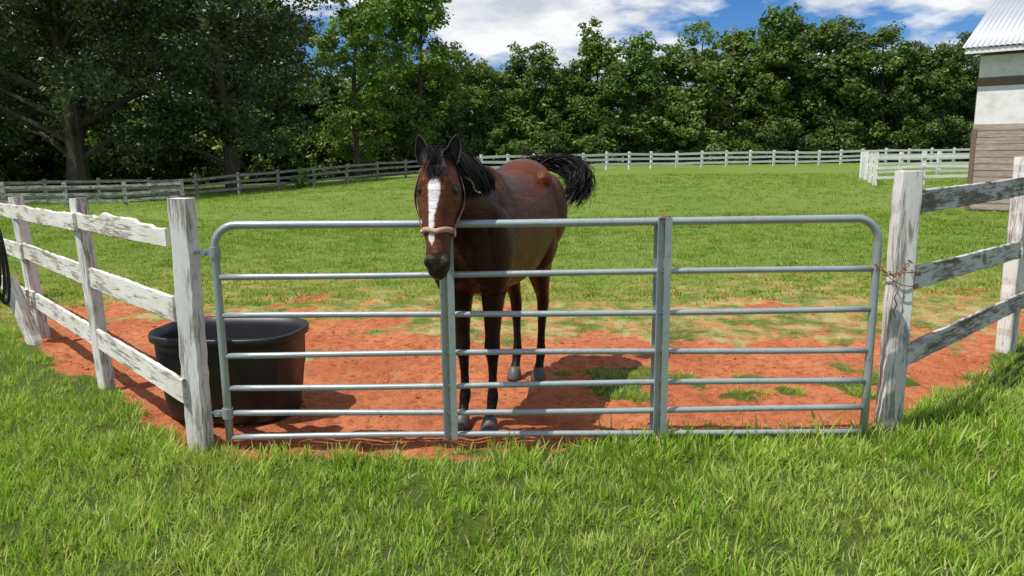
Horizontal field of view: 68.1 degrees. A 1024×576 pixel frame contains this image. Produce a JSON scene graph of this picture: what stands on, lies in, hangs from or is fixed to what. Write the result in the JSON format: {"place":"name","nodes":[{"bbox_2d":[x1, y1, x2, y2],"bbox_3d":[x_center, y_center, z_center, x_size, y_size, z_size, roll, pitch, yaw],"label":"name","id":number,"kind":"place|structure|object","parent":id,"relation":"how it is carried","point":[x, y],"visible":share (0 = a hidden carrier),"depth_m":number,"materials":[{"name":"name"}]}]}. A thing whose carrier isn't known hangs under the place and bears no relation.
{"place":"outdoors","nodes":[
{"label":"outdoors","id":0,"kind":"place"},
{"bbox_2d":[0,156,1023,575],"bbox_3d":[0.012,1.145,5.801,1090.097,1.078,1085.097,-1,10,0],"label":"ground","id":1,"kind":"structure","parent":0,"point":[134,328],"depth_m":6.10,"materials":[{"name":"green plant"}]},
{"bbox_2d":[2,275,43,344],"bbox_3d":[-4.481,0.260,6.953,0.383,0.757,0.099,3,11,20],"label":"leaning stub post","id":2,"kind":"object","parent":1,"relation":"on","point":[24,317],"visible":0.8,"depth_m":6.92,"materials":[{"name":"white paint"}]},
{"bbox_2d":[0,0,82,118],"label":"oak tree","id":3,"kind":"object","parent":1,"relation":"on","point":[1,40],"visible":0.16,"depth_m":50.41,"materials":[{"name":"green plant"}]},
{"bbox_2d":[0,179,184,207],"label":"corral fence","id":4,"kind":"object","parent":1,"relation":"on","point":[125,200],"visible":0.89,"depth_m":34.15,"materials":[{"name":"white paint"}]},
{"bbox_2d":[0,196,213,451],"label":"wooden fence","id":5,"kind":"object","parent":1,"relation":"on","point":[189,387],"visible":0.88,"depth_m":4.84,"materials":[{"name":"paint"}]},
{"bbox_2d":[0,229,10,304],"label":"lead rope","id":6,"kind":"object","parent":5,"relation":"hanging from","point":[4,272],"visible":1,"depth_m":6.83,"materials":[{"name":"black"}]},
{"bbox_2d":[194,214,882,441],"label":"metal gate","id":7,"kind":"structure","parent":5,"relation":"attached to","point":[660,350],"depth_m":4.34,"materials":[{"name":"metal"}]},
{"bbox_2d":[874,260,920,317],"bbox_3d":[2.232,0.008,4.388,0.210,0.343,0.447,6,12,33],"label":"gate chain","id":8,"kind":"object","parent":7,"relation":"hanging from","point":[894,274],"visible":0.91,"depth_m":4.38,"materials":[{"name":"metal"}]},
{"bbox_2d":[0,0,271,192],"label":"oak tree","id":9,"kind":"object","parent":1,"relation":"on","point":[79,86],"visible":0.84,"depth_m":45.82,"materials":[{"name":"green plant"}]},
{"bbox_2d":[84,0,349,191],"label":"oak tree","id":10,"kind":"object","parent":1,"relation":"on","point":[228,117],"visible":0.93,"depth_m":47.16,"materials":[{"name":"green plant"}]},
{"bbox_2d":[148,316,308,424],"bbox_3d":[-1.864,0.545,5.077,0.994,0.580,0.722,-1,10,0],"label":"water trough","id":11,"kind":"object","parent":1,"relation":"on","point":[255,335],"visible":0.73,"depth_m":4.84,"materials":[{"name":"black plastic"}]},
{"bbox_2d":[0,156,479,204],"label":"pasture fence","id":12,"kind":"object","parent":1,"relation":"on","point":[195,185],"visible":0.75,"depth_m":42.38,"materials":[{"name":"white wood"}]},
{"bbox_2d":[0,0,486,185],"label":"woodland","id":13,"kind":"object","parent":1,"relation":"on","point":[46,160],"visible":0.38,"depth_m":64.67,"materials":[{"name":"green plant"}]},
{"bbox_2d":[288,169,313,188],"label":"shrub","id":14,"kind":"object","parent":1,"relation":"on","point":[301,179],"visible":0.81,"depth_m":45.86,"materials":[{"name":"green plant"}]},
{"bbox_2d":[294,0,414,178],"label":"sweetgum tree","id":15,"kind":"object","parent":1,"relation":"on","point":[357,25],"visible":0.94,"depth_m":59.16,"materials":[{"name":"green plant"}]},
{"bbox_2d":[339,0,445,170],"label":"sweetgum tree","id":16,"kind":"object","parent":1,"relation":"on","point":[412,45],"visible":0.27,"depth_m":65.78,"materials":[{"name":"green plant"}]},
{"bbox_2d":[357,0,475,169],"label":"sweetgum tree","id":17,"kind":"object","parent":1,"relation":"on","point":[434,13],"visible":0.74,"depth_m":64.22,"materials":[{"name":"green plant"}]},
{"bbox_2d":[413,134,601,430],"bbox_3d":[-0.103,-0.112,5.195,0.796,1.814,2.554,5,12,27],"label":"horse","id":18,"kind":"object","parent":1,"relation":"on","point":[454,184],"visible":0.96,"depth_m":4.64},
{"bbox_2d":[0,270,1023,575],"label":"grass","id":19,"kind":"structure","parent":1,"relation":"on","point":[906,442],"depth_m":3.84,"materials":[{"name":"green plant"}]},
{"bbox_2d":[0,169,1023,308],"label":"pasture grass","id":20,"kind":"structure","parent":1,"relation":"on","point":[52,237],"depth_m":14.57,"materials":[{"name":"green plant"}]},
{"bbox_2d":[54,313,988,447],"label":"dirt clods","id":21,"kind":"object","parent":1,"relation":"on","point":[497,440],"visible":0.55,"depth_m":5.78,"materials":[{"name":"soil"}]},
{"bbox_2d":[394,2,985,165],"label":"distant treeline","id":22,"kind":"object","parent":1,"relation":"on","point":[909,94],"visible":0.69,"depth_m":78.83,"materials":[{"name":"green plant"}]},
{"bbox_2d":[480,148,969,169],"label":"pasture fence","id":23,"kind":"object","parent":1,"relation":"on","point":[651,154],"visible":0.58,"depth_m":66.41,"materials":[{"name":"white wood"}]},
{"bbox_2d":[859,151,969,184],"bbox_3d":[20.795,-5.982,37.572,6.157,1.739,10.943,3,11,20],"label":"corral fence","id":24,"kind":"object","parent":1,"relation":"on","point":[865,170],"visible":0.62,"depth_m":33.67,"materials":[{"name":"white wood"}]},
{"bbox_2d":[874,157,1023,431],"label":"wooden fence","id":25,"kind":"object","parent":1,"relation":"on","point":[912,200],"visible":0.98,"depth_m":4.62,"materials":[{"name":"paint"}]},
{"bbox_2d":[963,0,1023,212],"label":"barn","id":26,"kind":"structure","parent":1,"relation":"on","point":[997,143],"depth_m":19.26,"materials":[{"name":"white wood"}]},
{"bbox_2d":[114,0,994,154],"label":"sky","id":27,"kind":"structure","parent":0,"point":[484,28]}
]}

